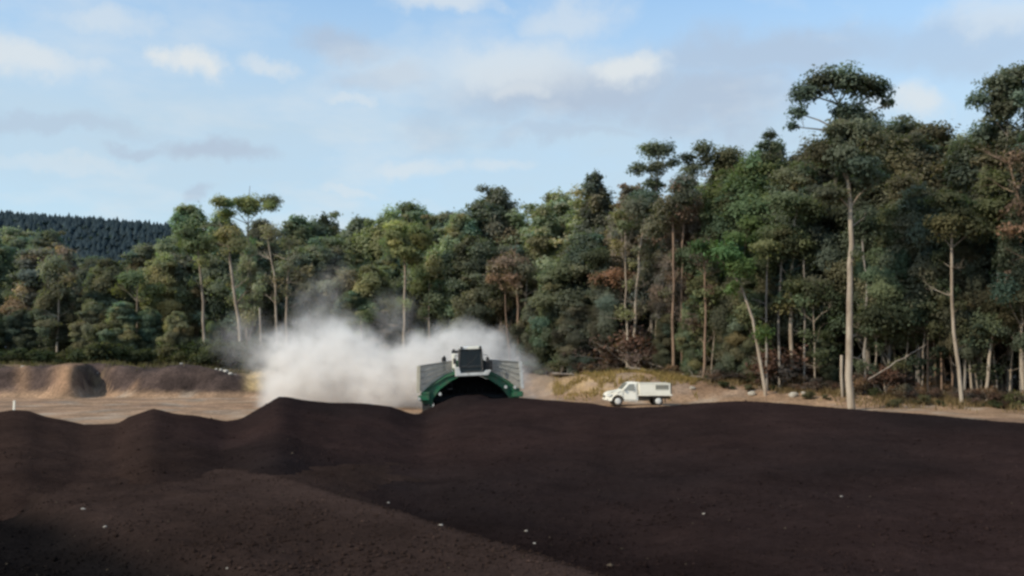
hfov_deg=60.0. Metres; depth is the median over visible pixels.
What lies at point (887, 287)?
gum tree
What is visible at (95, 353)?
shrub
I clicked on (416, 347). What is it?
bushy tree
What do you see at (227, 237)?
gum tree
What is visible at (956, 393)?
shrub
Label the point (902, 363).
gum tree
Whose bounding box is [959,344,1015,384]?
bushy tree
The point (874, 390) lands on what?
shrub
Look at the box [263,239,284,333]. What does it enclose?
gum tree
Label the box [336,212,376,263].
gum tree
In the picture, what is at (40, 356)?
shrub
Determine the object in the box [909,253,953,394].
sapling
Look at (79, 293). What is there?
bushy tree
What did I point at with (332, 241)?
bushy tree
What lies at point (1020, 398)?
shrub
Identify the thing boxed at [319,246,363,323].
gum tree
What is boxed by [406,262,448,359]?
gum tree
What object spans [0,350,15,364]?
shrub
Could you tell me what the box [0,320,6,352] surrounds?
bushy tree
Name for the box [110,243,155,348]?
gum tree
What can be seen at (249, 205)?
gum tree
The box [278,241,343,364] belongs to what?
bushy tree
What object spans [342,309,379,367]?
gum tree
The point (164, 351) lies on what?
shrub
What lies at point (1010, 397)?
shrub
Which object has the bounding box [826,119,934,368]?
gum tree
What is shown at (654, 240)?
gum tree
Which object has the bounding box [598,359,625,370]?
shrub
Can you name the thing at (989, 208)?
gum tree
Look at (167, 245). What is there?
bushy tree
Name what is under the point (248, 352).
shrub
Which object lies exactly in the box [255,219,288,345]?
gum tree
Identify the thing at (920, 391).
shrub
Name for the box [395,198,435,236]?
gum tree
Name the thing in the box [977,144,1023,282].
tree
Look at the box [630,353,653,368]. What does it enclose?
shrub
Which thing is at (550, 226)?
gum tree
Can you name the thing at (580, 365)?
shrub
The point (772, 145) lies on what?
gum tree
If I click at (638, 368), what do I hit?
fallen log
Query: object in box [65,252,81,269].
bushy tree
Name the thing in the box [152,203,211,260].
gum tree
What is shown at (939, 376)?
gum tree
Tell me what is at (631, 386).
side window
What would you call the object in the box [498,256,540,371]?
gum tree
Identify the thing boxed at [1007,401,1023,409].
shrub
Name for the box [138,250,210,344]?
bushy tree
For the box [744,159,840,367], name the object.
gum tree
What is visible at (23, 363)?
dry grass
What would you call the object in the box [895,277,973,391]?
gum tree
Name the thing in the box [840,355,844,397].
tree stump
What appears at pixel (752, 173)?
gum tree
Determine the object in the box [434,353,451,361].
shrub
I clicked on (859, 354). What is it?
bushy tree
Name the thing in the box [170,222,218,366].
gum tree
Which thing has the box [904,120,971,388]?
gum tree
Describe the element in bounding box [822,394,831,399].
shrub
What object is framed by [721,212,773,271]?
gum tree
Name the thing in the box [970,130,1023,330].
gum tree
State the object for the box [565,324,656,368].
shrub
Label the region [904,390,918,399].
shrub
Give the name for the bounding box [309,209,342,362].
bushy tree
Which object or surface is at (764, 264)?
gum tree
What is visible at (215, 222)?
gum tree
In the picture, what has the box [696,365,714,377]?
shrub
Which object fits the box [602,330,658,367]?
shrub
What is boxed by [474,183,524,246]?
bushy tree
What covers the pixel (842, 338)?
bushy tree
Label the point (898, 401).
shrub
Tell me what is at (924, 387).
shrub
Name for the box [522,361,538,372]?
shrub
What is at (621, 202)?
gum tree
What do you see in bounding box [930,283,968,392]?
sapling
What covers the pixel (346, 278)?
gum tree
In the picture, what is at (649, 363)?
fallen log
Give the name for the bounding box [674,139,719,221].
gum tree
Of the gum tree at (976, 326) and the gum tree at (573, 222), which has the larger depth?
the gum tree at (573, 222)
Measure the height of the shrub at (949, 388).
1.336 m
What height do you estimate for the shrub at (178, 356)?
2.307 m
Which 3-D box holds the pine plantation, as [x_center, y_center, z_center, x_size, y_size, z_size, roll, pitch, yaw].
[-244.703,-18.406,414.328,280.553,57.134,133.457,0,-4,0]
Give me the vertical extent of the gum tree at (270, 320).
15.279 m
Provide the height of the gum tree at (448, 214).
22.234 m
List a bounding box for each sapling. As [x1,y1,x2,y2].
[903,270,950,391]
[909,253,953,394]
[916,292,937,387]
[917,329,959,379]
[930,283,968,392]
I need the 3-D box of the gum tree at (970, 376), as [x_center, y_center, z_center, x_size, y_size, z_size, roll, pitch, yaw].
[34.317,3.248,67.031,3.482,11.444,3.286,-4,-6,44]
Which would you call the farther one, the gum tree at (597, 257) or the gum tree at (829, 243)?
the gum tree at (597, 257)
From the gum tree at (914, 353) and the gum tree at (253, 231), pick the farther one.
the gum tree at (253, 231)
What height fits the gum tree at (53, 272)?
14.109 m
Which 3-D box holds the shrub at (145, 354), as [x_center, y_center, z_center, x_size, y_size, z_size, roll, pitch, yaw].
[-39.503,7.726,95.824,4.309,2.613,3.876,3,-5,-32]
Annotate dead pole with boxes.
[868,345,924,379]
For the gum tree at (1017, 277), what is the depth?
62.98 m
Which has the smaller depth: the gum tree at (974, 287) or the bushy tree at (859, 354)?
the gum tree at (974, 287)
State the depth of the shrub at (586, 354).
88.48 m
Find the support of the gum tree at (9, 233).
on the ground at (80, 393)
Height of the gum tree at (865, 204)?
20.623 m
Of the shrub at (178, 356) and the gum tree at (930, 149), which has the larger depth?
the shrub at (178, 356)
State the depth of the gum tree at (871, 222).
69.48 m
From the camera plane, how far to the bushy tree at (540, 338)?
91.34 m
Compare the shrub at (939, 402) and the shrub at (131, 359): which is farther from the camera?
the shrub at (131, 359)
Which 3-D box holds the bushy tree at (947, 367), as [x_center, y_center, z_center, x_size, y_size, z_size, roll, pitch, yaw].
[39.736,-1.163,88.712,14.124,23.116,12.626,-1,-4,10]
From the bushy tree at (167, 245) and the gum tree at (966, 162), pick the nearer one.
the gum tree at (966, 162)
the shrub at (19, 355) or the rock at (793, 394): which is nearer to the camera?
the rock at (793, 394)
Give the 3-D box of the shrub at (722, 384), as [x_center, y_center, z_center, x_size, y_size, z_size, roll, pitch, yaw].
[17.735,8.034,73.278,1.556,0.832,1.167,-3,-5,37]
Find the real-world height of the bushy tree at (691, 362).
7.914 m
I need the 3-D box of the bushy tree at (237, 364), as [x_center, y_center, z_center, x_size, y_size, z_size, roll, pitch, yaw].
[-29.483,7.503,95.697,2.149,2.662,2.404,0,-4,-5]
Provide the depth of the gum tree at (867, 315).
67.91 m
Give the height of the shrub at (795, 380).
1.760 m
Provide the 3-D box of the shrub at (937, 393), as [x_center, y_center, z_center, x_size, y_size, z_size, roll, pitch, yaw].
[30.994,7.779,65.115,2.195,1.211,1.867,2,-5,-30]
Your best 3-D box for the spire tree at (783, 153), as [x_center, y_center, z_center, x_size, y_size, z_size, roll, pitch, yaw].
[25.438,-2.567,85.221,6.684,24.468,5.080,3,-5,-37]
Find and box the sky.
[0,0,1023,238]
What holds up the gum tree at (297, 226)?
on the ground at (80, 393)
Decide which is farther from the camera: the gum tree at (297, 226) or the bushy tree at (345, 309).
the gum tree at (297, 226)
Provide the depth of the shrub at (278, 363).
83.41 m
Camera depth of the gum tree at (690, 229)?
83.23 m
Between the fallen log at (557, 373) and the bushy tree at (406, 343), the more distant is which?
the bushy tree at (406, 343)
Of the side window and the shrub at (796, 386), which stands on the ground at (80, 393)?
the shrub at (796, 386)
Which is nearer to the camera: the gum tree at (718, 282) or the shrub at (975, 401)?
the shrub at (975, 401)
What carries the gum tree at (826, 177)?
on the ground at (80, 393)
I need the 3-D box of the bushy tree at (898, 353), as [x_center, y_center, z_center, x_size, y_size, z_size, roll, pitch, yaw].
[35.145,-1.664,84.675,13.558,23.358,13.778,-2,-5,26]
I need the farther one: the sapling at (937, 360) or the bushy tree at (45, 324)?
the bushy tree at (45, 324)
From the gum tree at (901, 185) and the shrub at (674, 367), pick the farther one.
the shrub at (674, 367)
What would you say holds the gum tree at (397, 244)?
on the ground at (80, 393)
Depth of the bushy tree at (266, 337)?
99.62 m
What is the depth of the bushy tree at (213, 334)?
97.80 m
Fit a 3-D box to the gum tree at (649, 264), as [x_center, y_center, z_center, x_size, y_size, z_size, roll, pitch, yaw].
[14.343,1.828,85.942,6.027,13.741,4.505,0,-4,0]
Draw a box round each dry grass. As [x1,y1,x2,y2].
[0,359,278,381]
[549,366,1023,412]
[552,368,698,401]
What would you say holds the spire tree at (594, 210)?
on the ground at (80, 393)
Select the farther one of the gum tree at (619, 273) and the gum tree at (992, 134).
the gum tree at (619, 273)
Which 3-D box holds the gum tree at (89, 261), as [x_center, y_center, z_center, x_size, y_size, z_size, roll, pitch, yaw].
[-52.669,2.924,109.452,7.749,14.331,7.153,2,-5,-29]
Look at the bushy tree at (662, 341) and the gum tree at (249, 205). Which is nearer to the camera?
the bushy tree at (662, 341)
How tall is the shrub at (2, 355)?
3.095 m
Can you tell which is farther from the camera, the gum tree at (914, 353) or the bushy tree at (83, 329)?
the bushy tree at (83, 329)
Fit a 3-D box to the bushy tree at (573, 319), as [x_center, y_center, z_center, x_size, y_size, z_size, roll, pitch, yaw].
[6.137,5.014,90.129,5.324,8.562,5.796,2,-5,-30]
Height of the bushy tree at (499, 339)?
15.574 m
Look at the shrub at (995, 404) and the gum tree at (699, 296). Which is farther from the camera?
the gum tree at (699, 296)
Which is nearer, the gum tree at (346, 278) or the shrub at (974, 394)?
the shrub at (974, 394)
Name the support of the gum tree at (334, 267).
on the ground at (80, 393)
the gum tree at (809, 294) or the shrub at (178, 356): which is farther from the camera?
the shrub at (178, 356)
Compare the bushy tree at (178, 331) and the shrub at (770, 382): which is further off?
the bushy tree at (178, 331)
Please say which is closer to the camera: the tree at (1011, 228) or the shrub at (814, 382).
the tree at (1011, 228)
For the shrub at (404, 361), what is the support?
on the ground at (80, 393)
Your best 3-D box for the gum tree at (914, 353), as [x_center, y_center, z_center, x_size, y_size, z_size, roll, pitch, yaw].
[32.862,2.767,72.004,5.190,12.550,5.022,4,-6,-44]
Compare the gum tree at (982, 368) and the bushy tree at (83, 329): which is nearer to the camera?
the gum tree at (982, 368)
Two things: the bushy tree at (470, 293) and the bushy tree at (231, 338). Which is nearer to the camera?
the bushy tree at (470, 293)
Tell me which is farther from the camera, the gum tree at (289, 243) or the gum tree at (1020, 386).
the gum tree at (289, 243)
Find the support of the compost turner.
on the ground at (80, 393)
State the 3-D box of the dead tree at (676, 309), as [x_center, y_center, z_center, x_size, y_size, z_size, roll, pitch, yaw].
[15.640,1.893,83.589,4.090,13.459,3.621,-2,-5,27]
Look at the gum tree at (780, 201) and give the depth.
72.56 m
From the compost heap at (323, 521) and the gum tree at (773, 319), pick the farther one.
the gum tree at (773, 319)
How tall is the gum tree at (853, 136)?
25.323 m
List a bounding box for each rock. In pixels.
[748,391,755,395]
[788,392,798,396]
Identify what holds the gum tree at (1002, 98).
on the ground at (80, 393)
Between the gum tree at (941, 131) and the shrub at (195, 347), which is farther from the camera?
the shrub at (195, 347)
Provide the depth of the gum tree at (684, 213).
81.64 m
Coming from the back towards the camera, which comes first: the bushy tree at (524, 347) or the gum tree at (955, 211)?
the bushy tree at (524, 347)
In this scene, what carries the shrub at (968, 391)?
on the ground at (80, 393)
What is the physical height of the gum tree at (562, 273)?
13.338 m
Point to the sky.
(140, 110)
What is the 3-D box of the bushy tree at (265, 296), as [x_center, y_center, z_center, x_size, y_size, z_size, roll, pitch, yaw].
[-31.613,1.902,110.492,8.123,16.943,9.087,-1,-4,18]
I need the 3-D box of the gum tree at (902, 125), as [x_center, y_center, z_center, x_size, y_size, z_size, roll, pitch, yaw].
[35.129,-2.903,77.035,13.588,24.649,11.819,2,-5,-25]
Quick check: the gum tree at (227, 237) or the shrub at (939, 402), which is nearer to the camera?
the shrub at (939, 402)
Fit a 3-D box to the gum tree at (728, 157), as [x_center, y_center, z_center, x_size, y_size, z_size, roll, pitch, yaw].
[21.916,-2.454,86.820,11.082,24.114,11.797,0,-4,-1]
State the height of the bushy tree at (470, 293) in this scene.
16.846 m
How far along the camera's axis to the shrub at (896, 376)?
68.16 m
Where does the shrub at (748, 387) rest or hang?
on the ground at (80, 393)
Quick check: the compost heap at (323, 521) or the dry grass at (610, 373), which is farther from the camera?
the dry grass at (610, 373)
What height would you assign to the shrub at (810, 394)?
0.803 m
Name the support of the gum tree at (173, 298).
on the ground at (80, 393)
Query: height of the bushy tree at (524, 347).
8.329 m
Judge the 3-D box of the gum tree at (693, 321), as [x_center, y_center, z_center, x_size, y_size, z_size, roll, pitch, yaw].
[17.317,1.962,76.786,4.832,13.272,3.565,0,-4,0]
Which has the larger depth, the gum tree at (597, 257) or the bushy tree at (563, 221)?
the bushy tree at (563, 221)
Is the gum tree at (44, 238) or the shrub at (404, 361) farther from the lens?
the gum tree at (44, 238)
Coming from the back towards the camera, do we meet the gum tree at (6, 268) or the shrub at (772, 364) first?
the gum tree at (6, 268)
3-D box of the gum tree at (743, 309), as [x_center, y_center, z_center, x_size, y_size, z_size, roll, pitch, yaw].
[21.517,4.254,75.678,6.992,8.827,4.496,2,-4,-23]
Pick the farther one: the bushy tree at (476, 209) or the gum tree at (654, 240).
the bushy tree at (476, 209)
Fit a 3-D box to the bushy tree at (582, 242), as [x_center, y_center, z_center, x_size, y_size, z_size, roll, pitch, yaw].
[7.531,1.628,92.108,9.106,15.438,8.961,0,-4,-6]
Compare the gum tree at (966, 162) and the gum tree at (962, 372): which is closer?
the gum tree at (966, 162)
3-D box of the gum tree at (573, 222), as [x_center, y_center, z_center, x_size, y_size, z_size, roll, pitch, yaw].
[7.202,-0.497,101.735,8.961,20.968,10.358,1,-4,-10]
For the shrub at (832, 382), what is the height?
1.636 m
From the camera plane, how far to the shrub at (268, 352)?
93.91 m
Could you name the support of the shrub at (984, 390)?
on the ground at (80, 393)
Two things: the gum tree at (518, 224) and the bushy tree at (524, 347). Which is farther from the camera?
the gum tree at (518, 224)
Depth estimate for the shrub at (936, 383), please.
68.00 m
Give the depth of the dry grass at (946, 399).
66.21 m
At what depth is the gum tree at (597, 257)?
87.90 m
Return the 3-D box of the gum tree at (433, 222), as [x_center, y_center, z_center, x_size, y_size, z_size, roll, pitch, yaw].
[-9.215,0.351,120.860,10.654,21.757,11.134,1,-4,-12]
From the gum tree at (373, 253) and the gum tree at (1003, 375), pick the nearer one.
the gum tree at (1003, 375)
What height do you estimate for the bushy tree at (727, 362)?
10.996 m
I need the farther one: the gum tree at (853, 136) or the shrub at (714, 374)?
the shrub at (714, 374)
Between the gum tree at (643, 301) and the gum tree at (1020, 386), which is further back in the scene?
the gum tree at (643, 301)
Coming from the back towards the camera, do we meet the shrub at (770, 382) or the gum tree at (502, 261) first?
the gum tree at (502, 261)
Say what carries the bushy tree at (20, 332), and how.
on the ground at (80, 393)
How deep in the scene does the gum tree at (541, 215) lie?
102.34 m
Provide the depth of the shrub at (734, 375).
75.59 m
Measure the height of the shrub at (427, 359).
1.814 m
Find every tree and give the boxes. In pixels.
[0,225,35,245]
[0,239,23,328]
[0,246,68,364]
[0,307,42,358]
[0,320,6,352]
[5,236,33,259]
[25,227,74,274]
[30,282,79,353]
[34,253,82,351]
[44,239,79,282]
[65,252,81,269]
[66,298,111,352]
[67,255,104,312]
[69,262,90,341]
[82,257,140,329]
[91,301,142,350]
[108,263,166,331]
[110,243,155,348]
[134,251,197,356]
[135,231,205,355]
[136,306,166,360]
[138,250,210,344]
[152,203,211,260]
[155,311,193,351]
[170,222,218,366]
[181,226,259,367]
[194,211,245,330]
[196,320,223,367]
[201,325,242,343]
[204,188,284,342]
[207,220,253,342]
[229,241,268,367]
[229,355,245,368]
[230,240,285,366]
[244,216,290,245]
[253,327,278,365]
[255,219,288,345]
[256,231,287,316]
[257,245,323,364]
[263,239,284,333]
[268,234,307,367]
[272,249,312,365]
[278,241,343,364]
[279,214,317,362]
[290,235,358,363]
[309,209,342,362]
[315,260,360,365]
[317,245,355,364]
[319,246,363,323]
[325,290,376,366]
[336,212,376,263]
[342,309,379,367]
[344,233,370,363]
[349,264,406,365]
[350,204,405,266]
[364,310,401,359]
[370,251,403,336]
[377,219,435,351]
[392,242,447,366]
[392,246,434,360]
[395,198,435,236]
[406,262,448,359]
[415,212,484,331]
[420,213,448,249]
[421,210,459,243]
[424,195,518,351]
[438,231,516,360]
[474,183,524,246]
[483,242,532,365]
[483,248,527,360]
[493,205,532,246]
[497,231,537,360]
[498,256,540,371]
[504,219,531,243]
[506,201,562,318]
[508,298,543,372]
[518,186,576,248]
[523,220,561,327]
[525,261,574,373]
[539,230,618,359]
[546,196,588,265]
[547,295,597,375]
[548,256,589,297]
[550,213,574,355]
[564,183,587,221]
[572,168,616,285]
[578,247,619,365]
[587,248,645,347]
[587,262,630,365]
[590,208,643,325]
[599,182,667,308]
[604,189,643,324]
[608,207,637,366]
[609,216,657,345]
[617,195,669,366]
[621,214,667,333]
[623,137,682,362]
[632,242,676,340]
[635,215,681,301]
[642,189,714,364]
[645,230,694,324]
[648,172,703,369]
[650,313,679,369]
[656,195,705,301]
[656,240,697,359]
[662,213,704,301]
[663,169,705,362]
[667,185,751,331]
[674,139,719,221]
[674,297,712,375]
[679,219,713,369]
[681,237,722,378]
[683,273,729,369]
[688,235,775,395]
[691,257,749,356]
[694,179,708,193]
[695,137,784,291]
[697,144,748,213]
[699,169,718,364]
[707,269,758,380]
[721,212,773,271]
[721,288,770,377]
[722,288,775,384]
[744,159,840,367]
[747,236,788,390]
[747,258,802,353]
[751,191,828,384]
[754,127,785,351]
[756,223,803,388]
[767,183,857,381]
[767,276,846,387]
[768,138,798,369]
[771,130,835,225]
[778,262,844,358]
[782,60,898,408]
[782,166,880,378]
[783,239,819,383]
[795,344,861,380]
[802,321,843,389]
[817,152,913,369]
[824,297,919,387]
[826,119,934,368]
[842,213,886,393]
[843,338,938,381]
[853,170,963,385]
[853,202,924,382]
[856,113,928,387]
[872,286,945,386]
[873,131,975,388]
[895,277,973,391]
[899,132,1023,388]
[900,342,985,383]
[902,329,930,381]
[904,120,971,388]
[918,186,994,402]
[931,115,1023,390]
[933,240,998,390]
[936,340,944,382]
[943,256,982,389]
[948,291,1004,387]
[951,128,974,375]
[956,307,1023,389]
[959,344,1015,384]
[964,60,1023,391]
[969,164,1021,390]
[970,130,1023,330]
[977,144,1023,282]
[980,197,1023,391]
[981,261,1018,390]
[987,346,998,388]
[994,335,1019,388]
[996,336,1005,392]
[1003,211,1021,391]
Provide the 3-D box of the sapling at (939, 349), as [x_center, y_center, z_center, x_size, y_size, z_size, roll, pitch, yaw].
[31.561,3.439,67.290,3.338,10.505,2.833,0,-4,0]
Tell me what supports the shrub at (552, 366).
on the ground at (80, 393)
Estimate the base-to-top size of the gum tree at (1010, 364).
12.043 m
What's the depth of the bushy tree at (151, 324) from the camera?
98.74 m
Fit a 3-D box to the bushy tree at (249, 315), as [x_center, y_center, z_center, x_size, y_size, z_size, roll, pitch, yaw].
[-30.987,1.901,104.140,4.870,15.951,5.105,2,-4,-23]
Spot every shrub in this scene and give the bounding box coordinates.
[0,347,41,362]
[0,349,5,361]
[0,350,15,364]
[25,349,56,363]
[48,352,64,364]
[54,347,85,362]
[65,339,129,362]
[104,342,143,364]
[128,347,160,365]
[142,342,186,366]
[159,350,196,364]
[176,339,213,364]
[187,340,238,368]
[209,340,257,368]
[226,339,266,369]
[255,342,287,367]
[268,356,289,370]
[389,350,418,368]
[416,355,435,365]
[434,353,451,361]
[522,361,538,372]
[535,360,567,376]
[562,343,600,362]
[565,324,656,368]
[572,361,593,372]
[580,364,603,373]
[589,361,605,371]
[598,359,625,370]
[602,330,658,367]
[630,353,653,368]
[663,364,684,373]
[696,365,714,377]
[703,369,728,382]
[718,381,735,389]
[726,370,746,380]
[740,343,821,386]
[744,384,754,390]
[752,374,777,385]
[778,374,808,386]
[788,382,803,390]
[800,376,827,390]
[801,391,816,398]
[817,377,838,387]
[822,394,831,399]
[823,383,840,389]
[852,359,918,393]
[853,377,875,394]
[867,388,885,396]
[873,379,889,390]
[884,398,901,407]
[886,385,902,393]
[889,383,921,399]
[904,385,926,397]
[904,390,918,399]
[912,394,930,404]
[913,383,931,392]
[923,377,954,391]
[924,387,945,398]
[934,400,947,406]
[935,382,957,394]
[948,389,966,398]
[963,387,982,399]
[964,389,998,405]
[964,397,985,406]
[977,386,996,401]
[986,387,1022,407]
[987,399,1003,408]
[1001,389,1023,409]
[1006,389,1023,401]
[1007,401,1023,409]
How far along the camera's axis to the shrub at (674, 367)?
80.27 m
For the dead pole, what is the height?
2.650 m
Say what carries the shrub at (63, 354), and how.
on the ground at (80, 393)
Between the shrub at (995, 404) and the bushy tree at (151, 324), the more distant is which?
the bushy tree at (151, 324)
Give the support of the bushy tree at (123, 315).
on the ground at (80, 393)
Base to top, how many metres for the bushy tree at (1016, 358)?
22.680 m
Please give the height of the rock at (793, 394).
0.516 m
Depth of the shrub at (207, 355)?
91.83 m
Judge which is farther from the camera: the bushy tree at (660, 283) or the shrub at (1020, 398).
the bushy tree at (660, 283)
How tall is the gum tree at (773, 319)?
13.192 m
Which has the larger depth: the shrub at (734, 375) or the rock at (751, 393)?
the shrub at (734, 375)
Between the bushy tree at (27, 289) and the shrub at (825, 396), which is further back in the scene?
the bushy tree at (27, 289)
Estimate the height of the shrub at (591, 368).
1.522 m
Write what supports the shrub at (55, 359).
on the ground at (80, 393)
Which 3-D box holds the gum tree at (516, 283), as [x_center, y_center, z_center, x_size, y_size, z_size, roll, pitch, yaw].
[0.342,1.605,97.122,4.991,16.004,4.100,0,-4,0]
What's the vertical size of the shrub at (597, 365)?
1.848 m
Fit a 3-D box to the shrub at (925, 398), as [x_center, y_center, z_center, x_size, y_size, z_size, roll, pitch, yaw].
[29.423,8.024,63.659,1.375,0.834,1.237,-1,-4,16]
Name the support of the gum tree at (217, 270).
on the ground at (80, 393)
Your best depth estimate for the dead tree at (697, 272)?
82.71 m
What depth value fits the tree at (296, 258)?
106.94 m
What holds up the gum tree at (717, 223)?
on the ground at (80, 393)
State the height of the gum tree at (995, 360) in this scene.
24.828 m
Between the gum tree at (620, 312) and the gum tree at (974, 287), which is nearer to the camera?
the gum tree at (974, 287)
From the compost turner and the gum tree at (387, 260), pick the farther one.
the gum tree at (387, 260)
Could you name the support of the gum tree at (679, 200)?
on the ground at (80, 393)
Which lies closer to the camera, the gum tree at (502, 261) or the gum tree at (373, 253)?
the gum tree at (502, 261)
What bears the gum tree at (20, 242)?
on the ground at (80, 393)
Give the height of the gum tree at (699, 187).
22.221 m
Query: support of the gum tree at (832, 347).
on the ground at (80, 393)
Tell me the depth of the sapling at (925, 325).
68.11 m
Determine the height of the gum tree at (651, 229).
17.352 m
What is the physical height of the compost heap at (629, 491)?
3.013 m
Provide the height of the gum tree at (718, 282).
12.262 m
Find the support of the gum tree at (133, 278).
on the ground at (80, 393)
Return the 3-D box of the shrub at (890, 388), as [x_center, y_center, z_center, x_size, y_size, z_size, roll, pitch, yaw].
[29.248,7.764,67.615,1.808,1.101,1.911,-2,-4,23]
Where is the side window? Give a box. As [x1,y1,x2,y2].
[625,384,634,389]
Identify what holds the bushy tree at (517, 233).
on the ground at (80, 393)
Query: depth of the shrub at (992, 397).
62.19 m
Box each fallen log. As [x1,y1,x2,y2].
[552,368,574,374]
[629,356,661,370]
[646,357,661,366]
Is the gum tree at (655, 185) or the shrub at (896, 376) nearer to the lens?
the shrub at (896, 376)
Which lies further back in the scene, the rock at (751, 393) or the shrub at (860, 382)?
the rock at (751, 393)
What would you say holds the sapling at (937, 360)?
on the ground at (80, 393)
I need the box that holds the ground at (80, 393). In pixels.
[0,352,1023,423]
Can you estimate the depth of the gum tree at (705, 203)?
88.83 m
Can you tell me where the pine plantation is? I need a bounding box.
[0,209,246,266]
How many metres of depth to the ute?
65.82 m
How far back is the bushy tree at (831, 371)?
72.53 m
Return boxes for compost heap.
[0,394,1023,575]
[0,462,609,575]
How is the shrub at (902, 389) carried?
on the ground at (80, 393)
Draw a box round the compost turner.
[416,346,523,411]
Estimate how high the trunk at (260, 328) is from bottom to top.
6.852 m
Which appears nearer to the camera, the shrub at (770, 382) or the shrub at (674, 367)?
the shrub at (770, 382)
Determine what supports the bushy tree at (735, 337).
on the ground at (80, 393)
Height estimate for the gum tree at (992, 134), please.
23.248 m
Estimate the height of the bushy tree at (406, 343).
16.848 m
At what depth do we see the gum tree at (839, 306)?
71.77 m
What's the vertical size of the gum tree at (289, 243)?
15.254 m
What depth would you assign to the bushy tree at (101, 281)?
105.55 m
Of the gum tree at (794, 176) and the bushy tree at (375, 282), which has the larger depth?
the bushy tree at (375, 282)
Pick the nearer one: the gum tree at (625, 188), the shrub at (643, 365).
the shrub at (643, 365)
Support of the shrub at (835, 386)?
on the ground at (80, 393)
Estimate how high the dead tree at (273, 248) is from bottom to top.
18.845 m
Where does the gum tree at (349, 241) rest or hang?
on the ground at (80, 393)
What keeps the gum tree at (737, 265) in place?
on the ground at (80, 393)
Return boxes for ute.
[602,381,672,405]
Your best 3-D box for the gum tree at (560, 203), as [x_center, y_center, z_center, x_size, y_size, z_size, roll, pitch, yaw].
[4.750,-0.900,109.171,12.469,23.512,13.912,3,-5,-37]
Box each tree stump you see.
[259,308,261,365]
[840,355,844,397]
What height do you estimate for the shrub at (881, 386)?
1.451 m
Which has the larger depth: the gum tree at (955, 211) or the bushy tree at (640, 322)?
the bushy tree at (640, 322)
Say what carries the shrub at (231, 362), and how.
on the ground at (80, 393)
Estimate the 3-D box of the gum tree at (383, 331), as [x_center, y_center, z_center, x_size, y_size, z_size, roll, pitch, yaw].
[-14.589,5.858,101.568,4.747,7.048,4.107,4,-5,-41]
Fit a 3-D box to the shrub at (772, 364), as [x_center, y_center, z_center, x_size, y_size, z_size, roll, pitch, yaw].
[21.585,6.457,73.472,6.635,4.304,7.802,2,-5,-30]

